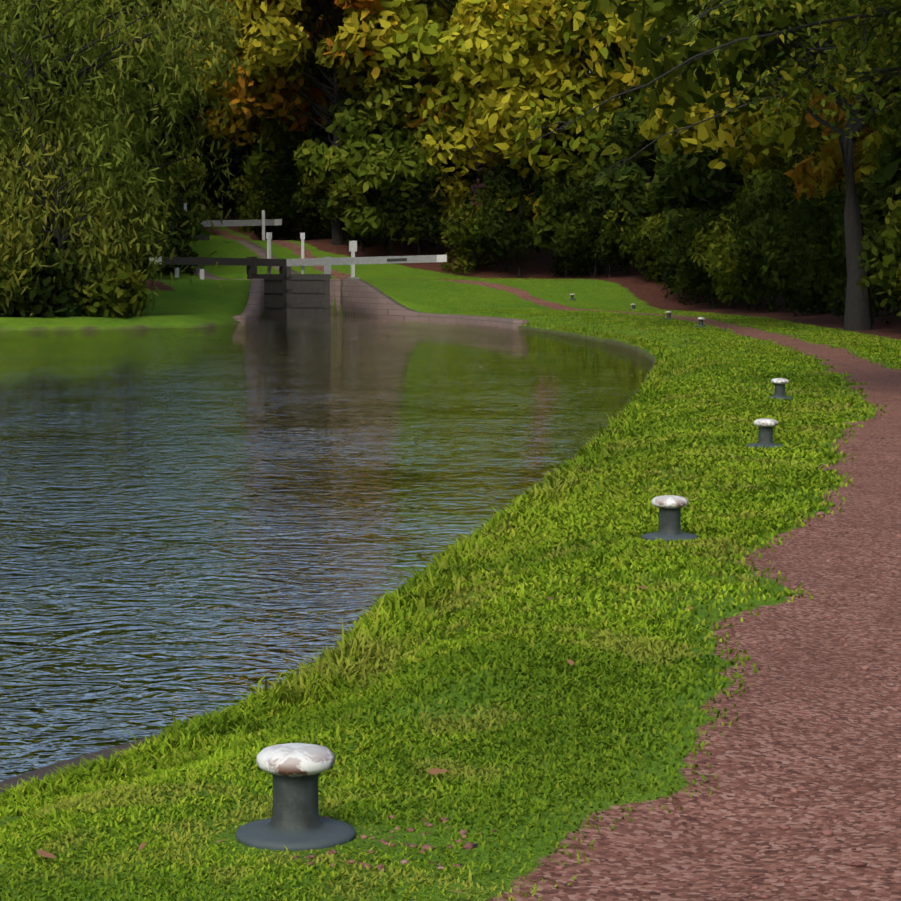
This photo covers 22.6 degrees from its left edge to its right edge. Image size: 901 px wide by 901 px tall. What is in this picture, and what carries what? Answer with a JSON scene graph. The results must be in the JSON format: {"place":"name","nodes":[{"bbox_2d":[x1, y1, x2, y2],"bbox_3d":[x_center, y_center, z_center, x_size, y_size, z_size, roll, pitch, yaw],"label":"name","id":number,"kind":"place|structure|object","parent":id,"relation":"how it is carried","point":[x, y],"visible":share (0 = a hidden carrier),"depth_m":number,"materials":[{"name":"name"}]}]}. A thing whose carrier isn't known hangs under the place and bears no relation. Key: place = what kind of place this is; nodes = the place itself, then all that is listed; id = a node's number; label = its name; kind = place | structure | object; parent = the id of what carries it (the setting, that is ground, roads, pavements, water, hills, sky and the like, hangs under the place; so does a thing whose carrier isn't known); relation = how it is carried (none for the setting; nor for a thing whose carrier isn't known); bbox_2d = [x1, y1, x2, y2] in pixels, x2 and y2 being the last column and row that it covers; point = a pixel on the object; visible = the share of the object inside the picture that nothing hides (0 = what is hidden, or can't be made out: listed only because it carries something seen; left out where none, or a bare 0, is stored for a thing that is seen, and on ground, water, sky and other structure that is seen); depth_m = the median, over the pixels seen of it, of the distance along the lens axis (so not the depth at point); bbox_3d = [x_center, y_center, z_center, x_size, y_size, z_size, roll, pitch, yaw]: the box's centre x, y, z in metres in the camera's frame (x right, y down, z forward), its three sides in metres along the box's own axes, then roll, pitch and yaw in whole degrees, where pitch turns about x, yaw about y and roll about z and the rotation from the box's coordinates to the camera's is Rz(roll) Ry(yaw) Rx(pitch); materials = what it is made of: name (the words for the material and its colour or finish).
{"place":"outdoors","nodes":[
{"label":"outdoors","id":0,"kind":"place"},
{"bbox_2d":[0,314,652,781],"bbox_3d":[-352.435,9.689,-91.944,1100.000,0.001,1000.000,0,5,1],"label":"canal water","id":1,"kind":"structure","parent":0,"point":[198,520],"depth_m":25.23,"materials":[{"name":"liquid"}]},
{"bbox_2d":[0,146,900,900],"bbox_3d":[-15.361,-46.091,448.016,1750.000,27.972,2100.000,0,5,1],"label":"ground","id":2,"kind":"structure","parent":0,"point":[762,750],"depth_m":9.85,"materials":[{"name":"plant"}]},
{"bbox_2d":[0,132,37,252],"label":"tree","id":3,"kind":"object","parent":2,"relation":"on","point":[33,186],"visible":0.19,"depth_m":95.73,"materials":[{"name":"green plant"}]},
{"bbox_2d":[0,235,43,316],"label":"bank shrub","id":4,"kind":"object","parent":2,"relation":"on","point":[4,279],"visible":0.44,"depth_m":93.02,"materials":[{"name":"green plant"}]},
{"bbox_2d":[0,0,65,250],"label":"tree","id":5,"kind":"object","parent":2,"relation":"on","point":[52,38],"visible":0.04,"depth_m":111.64,"materials":[{"name":"green plant"}]},
{"bbox_2d":[0,240,104,317],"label":"bank shrub","id":6,"kind":"object","parent":2,"relation":"on","point":[41,298],"visible":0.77,"depth_m":93.28,"materials":[{"name":"green plant"}]},
{"bbox_2d":[0,732,162,794],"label":"bank coping","id":7,"kind":"object","parent":2,"relation":"on","point":[105,753],"visible":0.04,"depth_m":10.19,"materials":[{"name":"stone"}]},
{"bbox_2d":[0,73,177,316],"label":"tree","id":8,"kind":"object","parent":2,"relation":"on","point":[112,218],"visible":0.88,"depth_m":95.02,"materials":[{"name":"green plant"}]},
{"bbox_2d":[0,0,198,185],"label":"tree","id":9,"kind":"object","parent":2,"relation":"on","point":[145,87],"visible":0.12,"depth_m":120.38,"materials":[{"name":"green plant"}]},
{"bbox_2d":[11,0,190,147],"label":"tree","id":10,"kind":"object","parent":2,"relation":"on","point":[55,36],"depth_m":125.06,"materials":[{"name":"green plant"}]},
{"bbox_2d":[59,256,154,318],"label":"bank shrub","id":11,"kind":"object","parent":2,"relation":"on","point":[122,293],"visible":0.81,"depth_m":93.98,"materials":[{"name":"green plant"}]},
{"bbox_2d":[75,212,166,263],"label":"bank shrub","id":12,"kind":"object","parent":2,"relation":"on","point":[156,232],"depth_m":119.84,"materials":[{"name":"green plant"}]},
{"bbox_2d":[0,0,249,289],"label":"tree","id":13,"kind":"object","parent":2,"relation":"on","point":[34,79],"visible":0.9,"depth_m":98.36,"materials":[{"name":"green plant"}]},
{"bbox_2d":[118,188,176,268],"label":"bank shrub","id":14,"kind":"object","parent":2,"relation":"on","point":[166,253],"visible":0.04,"depth_m":121.98,"materials":[{"name":"green plant"}]},
{"bbox_2d":[135,189,204,275],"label":"bank shrub","id":15,"kind":"object","parent":2,"relation":"on","point":[175,241],"visible":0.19,"depth_m":127.98,"materials":[{"name":"green plant"}]},
{"bbox_2d":[129,154,222,229],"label":"bank shrub","id":16,"kind":"object","parent":2,"relation":"on","point":[194,173],"visible":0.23,"depth_m":149.97,"materials":[{"name":"green plant"}]},
{"bbox_2d":[156,132,209,197],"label":"hedge shrub","id":17,"kind":"object","parent":2,"relation":"on","point":[177,142],"visible":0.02,"depth_m":167.66,"materials":[{"name":"green plant"}]},
{"bbox_2d":[166,105,204,189],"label":"hedge shrub","id":18,"kind":"object","parent":2,"relation":"on","point":[186,123],"visible":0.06,"depth_m":170.66,"materials":[{"name":"green plant"}]},
{"bbox_2d":[150,31,224,118],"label":"tree","id":19,"kind":"object","parent":2,"relation":"on","point":[213,107],"depth_m":151.44,"materials":[{"name":"green plant"}]},
{"bbox_2d":[171,244,251,279],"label":"footpath","id":20,"kind":"structure","parent":2,"relation":"on","point":[207,275],"depth_m":127.92,"materials":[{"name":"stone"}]},
{"bbox_2d":[192,134,234,209],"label":"hedge shrub","id":21,"kind":"object","parent":2,"relation":"on","point":[205,151],"visible":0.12,"depth_m":162.30,"materials":[{"name":"green plant"}]},
{"bbox_2d":[172,203,281,239],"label":"lock gate","id":22,"kind":"structure","parent":2,"relation":"on","point":[263,222],"depth_m":144.98,"materials":[{"name":"white paint"}]},
{"bbox_2d":[193,90,260,165],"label":"tree","id":23,"kind":"object","parent":2,"relation":"on","point":[204,130],"visible":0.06,"depth_m":164.12,"materials":[{"name":"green plant"}]},
{"bbox_2d":[200,125,257,208],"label":"hedge shrub","id":24,"kind":"object","parent":2,"relation":"on","point":[225,167],"visible":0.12,"depth_m":161.16,"materials":[{"name":"green plant"}]},
{"bbox_2d":[207,144,262,203],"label":"hedge shrub","id":25,"kind":"object","parent":2,"relation":"on","point":[226,184],"visible":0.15,"depth_m":158.58,"materials":[{"name":"green plant"}]},
{"bbox_2d":[233,279,263,322],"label":"lock wall","id":26,"kind":"structure","parent":2,"relation":"on","point":[253,310],"depth_m":110.95,"materials":[{"name":"stone"}]},
{"bbox_2d":[213,110,285,167],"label":"tree","id":27,"kind":"object","parent":2,"relation":"on","point":[240,152],"visible":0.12,"depth_m":157.65,"materials":[{"name":"green plant"}]},
{"bbox_2d":[228,154,287,238],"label":"hedge shrub","id":28,"kind":"object","parent":2,"relation":"on","point":[243,209],"visible":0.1,"depth_m":153.45,"materials":[{"name":"green plant"}]},
{"bbox_2d":[233,177,296,239],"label":"hedge shrub","id":29,"kind":"object","parent":2,"relation":"on","point":[275,234],"visible":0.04,"depth_m":156.46,"materials":[{"name":"green plant"}]},
{"bbox_2d":[186,0,348,239],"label":"tree","id":30,"kind":"object","parent":2,"relation":"on","point":[250,133],"visible":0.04,"depth_m":151.00,"materials":[{"name":"green plant"}]},
{"bbox_2d":[247,155,299,239],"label":"hedge shrub","id":31,"kind":"object","parent":2,"relation":"on","point":[271,166],"visible":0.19,"depth_m":151.09,"materials":[{"name":"green plant"}]},
{"bbox_2d":[239,115,312,219],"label":"tree","id":32,"kind":"object","parent":2,"relation":"on","point":[268,146],"visible":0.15,"depth_m":151.46,"materials":[{"name":"green plant"}]},
{"bbox_2d":[236,241,340,312],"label":"lock chamber wall","id":33,"kind":"structure","parent":2,"relation":"on","point":[335,284],"depth_m":122.77,"materials":[{"name":"stone"}]},
{"bbox_2d":[252,160,331,239],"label":"hedge shrub","id":34,"kind":"object","parent":2,"relation":"on","point":[275,206],"visible":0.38,"depth_m":149.29,"materials":[{"name":"green plant"}]},
{"bbox_2d":[235,743,355,850],"bbox_3d":[-0.524,1.180,7.624,0.408,0.364,0.408,3,5,29],"label":"mooring bollard","id":35,"kind":"object","parent":2,"relation":"on","point":[295,822],"visible":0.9,"depth_m":7.55,"materials":[{"name":"metal"}]},
{"bbox_2d":[149,232,446,314],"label":"lock bottom gates","id":36,"kind":"object","parent":2,"relation":"on","point":[286,292],"visible":0.79,"depth_m":122.74,"materials":[{"name":"white paint"}]},
{"bbox_2d":[259,38,342,229],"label":"tree","id":37,"kind":"object","parent":2,"relation":"on","point":[278,133],"visible":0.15,"depth_m":145.27,"materials":[{"name":"green plant"}]},
{"bbox_2d":[281,129,342,238],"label":"hedge shrub","id":38,"kind":"object","parent":2,"relation":"on","point":[295,180],"visible":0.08,"depth_m":144.92,"materials":[{"name":"green plant"}]},
{"bbox_2d":[292,148,346,238],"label":"hedge shrub","id":39,"kind":"object","parent":2,"relation":"on","point":[311,192],"visible":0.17,"depth_m":142.44,"materials":[{"name":"green plant"}]},
{"bbox_2d":[184,0,479,244],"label":"tree","id":40,"kind":"object","parent":2,"relation":"on","point":[281,43],"visible":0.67,"depth_m":136.38,"materials":[{"name":"orange plant"}]},
{"bbox_2d":[347,241,358,278],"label":"paddle post","id":41,"kind":"object","parent":2,"relation":"on","point":[352,247],"visible":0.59,"depth_m":126.27,"materials":[{"name":"white paint"}]},
{"bbox_2d":[317,169,406,250],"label":"hedge shrub","id":42,"kind":"object","parent":2,"relation":"on","point":[324,202],"visible":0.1,"depth_m":137.92,"materials":[{"name":"green plant"}]},
{"bbox_2d":[295,10,437,234],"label":"tree","id":43,"kind":"object","parent":2,"relation":"on","point":[339,105],"visible":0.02,"depth_m":140.99,"materials":[{"name":"green plant"}]},
{"bbox_2d":[292,79,471,255],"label":"tree","id":44,"kind":"object","parent":2,"relation":"on","point":[383,165],"visible":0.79,"depth_m":135.43,"materials":[{"name":"green plant"}]},
{"bbox_2d":[377,151,465,254],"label":"hedge shrub","id":45,"kind":"object","parent":2,"relation":"on","point":[433,213],"visible":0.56,"depth_m":135.74,"materials":[{"name":"green plant"}]},
{"bbox_2d":[341,279,527,327],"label":"lock wall","id":46,"kind":"structure","parent":2,"relation":"on","point":[362,298],"depth_m":112.81,"materials":[{"name":"stone"}]},
{"bbox_2d":[37,395,848,893],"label":"fallen leaves","id":47,"kind":"object","parent":2,"relation":"on","point":[51,855],"visible":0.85,"depth_m":8.58,"materials":[{"name":"brown plant"}]},
{"bbox_2d":[0,272,900,900],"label":"bank grass","id":48,"kind":"structure","parent":2,"relation":"on","point":[498,550],"depth_m":11.46,"materials":[{"name":"plant"}]},
{"bbox_2d":[334,0,597,254],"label":"tree","id":49,"kind":"object","parent":2,"relation":"on","point":[425,33],"visible":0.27,"depth_m":133.88,"materials":[{"name":"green plant"}]},
{"bbox_2d":[429,192,517,273],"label":"hedge shrub","id":50,"kind":"object","parent":2,"relation":"on","point":[467,232],"visible":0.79,"depth_m":134.16,"materials":[{"name":"green plant"}]},
{"bbox_2d":[411,98,567,270],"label":"tree","id":51,"kind":"object","parent":2,"relation":"on","point":[465,141],"visible":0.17,"depth_m":133.31,"materials":[{"name":"green plant"}]},
{"bbox_2d":[474,157,553,277],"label":"hedge shrub","id":52,"kind":"object","parent":2,"relation":"on","point":[509,236],"visible":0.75,"depth_m":132.33,"materials":[{"name":"green plant"}]},
{"bbox_2d":[436,0,676,275],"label":"tree","id":53,"kind":"object","parent":2,"relation":"on","point":[527,25],"visible":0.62,"depth_m":127.23,"materials":[{"name":"yellow plant"}]},
{"bbox_2d":[525,172,605,276],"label":"hedge shrub","id":54,"kind":"object","parent":2,"relation":"on","point":[571,261],"visible":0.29,"depth_m":131.67,"materials":[{"name":"green plant"}]},
{"bbox_2d":[541,182,636,277],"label":"hedge shrub","id":55,"kind":"object","parent":2,"relation":"on","point":[567,247],"visible":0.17,"depth_m":128.52,"materials":[{"name":"green plant"}]},
{"bbox_2d":[522,87,664,274],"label":"tree","id":56,"kind":"object","parent":2,"relation":"on","point":[570,171],"visible":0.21,"depth_m":129.86,"materials":[{"name":"green plant"}]},
{"bbox_2d":[292,432,900,899],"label":"towpath stones","id":57,"kind":"object","parent":2,"relation":"on","point":[640,882],"visible":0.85,"depth_m":7.77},
{"bbox_2d":[561,175,651,277],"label":"hedge shrub","id":58,"kind":"object","parent":2,"relation":"on","point":[593,221],"visible":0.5,"depth_m":126.42,"materials":[{"name":"green plant"}]},
{"bbox_2d":[599,179,662,276],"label":"hedge shrub","id":59,"kind":"object","parent":2,"relation":"on","point":[614,232],"visible":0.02,"depth_m":124.68,"materials":[{"name":"green plant"}]},
{"bbox_2d":[603,183,674,284],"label":"hedge shrub","id":60,"kind":"object","parent":2,"relation":"on","point":[644,253],"visible":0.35,"depth_m":122.29,"materials":[{"name":"green plant"}]},
{"bbox_2d":[578,51,702,215],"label":"tree","id":61,"kind":"object","parent":2,"relation":"on","point":[608,146],"visible":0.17,"depth_m":125.81,"materials":[{"name":"green plant"}]},
{"bbox_2d":[593,90,719,247],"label":"tree","id":62,"kind":"object","parent":2,"relation":"on","point":[632,176],"visible":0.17,"depth_m":122.05,"materials":[{"name":"green plant"}]},
{"bbox_2d":[641,495,697,540],"bbox_3d":[1.583,0.508,16.260,0.408,0.364,0.408,-3,5,-30],"label":"mooring bollard","id":63,"kind":"object","parent":2,"relation":"on","point":[669,506],"visible":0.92,"depth_m":16.18,"materials":[{"name":"metal"}]},
{"bbox_2d":[632,199,717,288],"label":"hedge shrub","id":64,"kind":"object","parent":2,"relation":"on","point":[649,223],"visible":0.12,"depth_m":120.10,"materials":[{"name":"green plant"}]},
{"bbox_2d":[650,206,716,304],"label":"hedge shrub","id":65,"kind":"object","parent":2,"relation":"on","point":[662,259],"visible":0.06,"depth_m":116.20,"materials":[{"name":"green plant"}]},
{"bbox_2d":[581,2,809,185],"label":"tree","id":66,"kind":"object","parent":2,"relation":"on","point":[595,26],"visible":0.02,"depth_m":126.79,"materials":[{"name":"green plant"}]},
{"bbox_2d":[659,203,733,304],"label":"hedge shrub","id":67,"kind":"object","parent":2,"relation":"on","point":[674,243],"visible":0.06,"depth_m":114.80,"materials":[{"name":"green plant"}]},
{"bbox_2d":[651,91,752,280],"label":"tree","id":68,"kind":"object","parent":2,"relation":"on","point":[701,173],"visible":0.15,"depth_m":114.22,"materials":[{"name":"green plant"}]},
{"bbox_2d":[669,213,737,308],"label":"hedge shrub","id":69,"kind":"object","parent":2,"relation":"on","point":[691,223],"visible":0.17,"depth_m":109.91,"materials":[{"name":"green plant"}]},
{"bbox_2d":[522,0,900,182],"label":"tree boughs","id":70,"kind":"object","parent":2,"relation":"on","point":[864,17],"visible":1,"depth_m":33.76,"materials":[{"name":"green plant"}]},
{"bbox_2d":[605,0,826,295],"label":"tree","id":71,"kind":"object","parent":2,"relation":"on","point":[713,136],"visible":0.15,"depth_m":101.72,"materials":[{"name":"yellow plant"}]},
{"bbox_2d":[669,204,762,308],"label":"hedge shrub","id":72,"kind":"object","parent":2,"relation":"on","point":[685,280],"visible":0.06,"depth_m":111.60,"materials":[{"name":"green plant"}]},
{"bbox_2d":[572,0,899,330],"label":"tree","id":73,"kind":"object","parent":2,"relation":"on","point":[857,315],"visible":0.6,"depth_m":72.67,"materials":[{"name":"green plant"}]},
{"bbox_2d":[688,207,788,308],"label":"hedge shrub","id":74,"kind":"object","parent":2,"relation":"on","point":[701,243],"visible":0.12,"depth_m":106.70,"materials":[{"name":"green plant"}]},
{"bbox_2d":[695,162,796,311],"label":"hedge shrub","id":75,"kind":"object","parent":2,"relation":"on","point":[769,175],"visible":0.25,"depth_m":100.66,"materials":[{"name":"green plant"}]},
{"bbox_2d":[706,213,788,310],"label":"hedge shrub","id":76,"kind":"object","parent":2,"relation":"on","point":[719,285],"visible":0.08,"depth_m":103.44,"materials":[{"name":"green plant"}]},
{"bbox_2d":[711,51,791,300],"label":"tree","id":77,"kind":"object","parent":2,"relation":"on","point":[729,205],"depth_m":110.81,"materials":[{"name":"green plant"}]},
{"bbox_2d":[747,419,782,447],"bbox_3d":[3.426,-0.164,24.490,0.408,0.364,0.408,6,7,44],"label":"mooring bollard","id":78,"kind":"object","parent":2,"relation":"on","point":[765,434],"visible":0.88,"depth_m":24.41,"materials":[{"name":"metal"}]},
{"bbox_2d":[725,150,817,311],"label":"hedge shrub","id":79,"kind":"object","parent":2,"relation":"on","point":[736,245],"visible":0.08,"depth_m":98.97,"materials":[{"name":"green plant"}]},
{"bbox_2d":[728,177,818,312],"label":"hedge shrub","id":80,"kind":"object","parent":2,"relation":"on","point":[746,213],"visible":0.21,"depth_m":96.59,"materials":[{"name":"green plant"}]},
{"bbox_2d":[719,31,829,301],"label":"tree","id":81,"kind":"object","parent":2,"relation":"on","point":[747,166],"visible":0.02,"depth_m":107.17,"materials":[{"name":"green plant"}]},
{"bbox_2d":[769,378,792,399],"bbox_3d":[4.946,-0.904,33.846,0.408,0.364,0.408,0,6,-18],"label":"mooring bollard","id":82,"kind":"object","parent":2,"relation":"on","point":[779,390],"visible":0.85,"depth_m":33.77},
{"bbox_2d":[742,82,837,203],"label":"tree","id":83,"kind":"object","parent":2,"relation":"on","point":[778,161],"visible":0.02,"depth_m":101.91,"materials":[{"name":"green plant"}]},
{"bbox_2d":[744,213,844,316],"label":"hedge shrub","id":84,"kind":"object","parent":2,"relation":"on","point":[807,303],"visible":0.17,"depth_m":93.31,"materials":[{"name":"green plant"}]},
{"bbox_2d":[759,138,834,313],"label":"hedge shrub","id":85,"kind":"object","parent":2,"relation":"on","point":[811,148],"visible":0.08,"depth_m":92.04,"materials":[{"name":"green plant"}]},
{"bbox_2d":[731,0,872,132],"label":"tree","id":86,"kind":"object","parent":2,"relation":"on","point":[814,13],"visible":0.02,"depth_m":89.02,"materials":[{"name":"green plant"}]},
{"bbox_2d":[750,55,885,305],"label":"tree","id":87,"kind":"object","parent":2,"relation":"on","point":[787,137],"visible":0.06,"depth_m":95.14,"materials":[{"name":"green plant"}]},
{"bbox_2d":[785,151,858,281],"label":"hedge shrub","id":88,"kind":"object","parent":2,"relation":"on","point":[799,216],"depth_m":88.97,"materials":[{"name":"green plant"}]},
{"bbox_2d":[804,167,868,282],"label":"hedge shrub","id":89,"kind":"object","parent":2,"relation":"on","point":[841,182],"visible":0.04,"depth_m":82.16,"materials":[{"name":"green plant"}]},
{"bbox_2d":[784,86,891,215],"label":"tree","id":90,"kind":"object","parent":2,"relation":"on","point":[829,170],"visible":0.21,"depth_m":84.24,"materials":[{"name":"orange plant"}]},
{"bbox_2d":[777,179,899,314],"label":"hedge shrub","id":91,"kind":"object","parent":2,"relation":"on","point":[812,222],"visible":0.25,"depth_m":80.54,"materials":[{"name":"green plant"}]},
{"bbox_2d":[817,215,878,319],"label":"hedge shrub","id":92,"kind":"object","parent":2,"relation":"on","point":[841,305],"visible":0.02,"depth_m":85.68,"materials":[{"name":"green plant"}]},
{"bbox_2d":[814,184,900,324],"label":"hedge shrub","id":93,"kind":"object","parent":2,"relation":"on","point":[839,255],"visible":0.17,"depth_m":76.70,"materials":[{"name":"green plant"}]},
{"bbox_2d":[821,32,900,218],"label":"tree","id":94,"kind":"object","parent":2,"relation":"on","point":[871,153],"visible":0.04,"depth_m":77.19,"materials":[{"name":"green plant"}]},
{"bbox_2d":[830,177,900,310],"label":"hedge shrub","id":95,"kind":"object","parent":2,"relation":"on","point":[861,190],"visible":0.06,"depth_m":77.37,"materials":[{"name":"green plant"}]},
{"bbox_2d":[856,165,900,285],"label":"hedge shrub","id":96,"kind":"object","parent":2,"relation":"on","point":[876,247],"visible":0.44,"depth_m":69.72,"materials":[{"name":"green plant"}]},
{"bbox_2d":[856,177,900,315],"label":"hedge shrub","id":97,"kind":"object","parent":2,"relation":"on","point":[877,279],"visible":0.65,"depth_m":68.29,"materials":[{"name":"green plant"}]},
{"bbox_2d":[858,2,900,89],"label":"tree","id":98,"kind":"object","parent":2,"relation":"on","point":[898,44],"visible":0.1,"depth_m":59.29,"materials":[{"name":"green plant"}]},
{"bbox_2d":[865,53,900,167],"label":"tree","id":99,"kind":"object","parent":2,"relation":"on","point":[878,120],"visible":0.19,"depth_m":73.74,"materials":[{"name":"green plant"}]},
{"bbox_2d":[872,134,900,229],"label":"tree","id":100,"kind":"object","parent":2,"relation":"on","point":[889,164],"visible":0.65,"depth_m":69.47,"materials":[{"name":"green plant"}]},
{"bbox_2d":[874,186,900,290],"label":"hedge shrub","id":101,"kind":"object","parent":2,"relation":"on","point":[895,232],"visible":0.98,"depth_m":66.18,"materials":[{"name":"green plant"}]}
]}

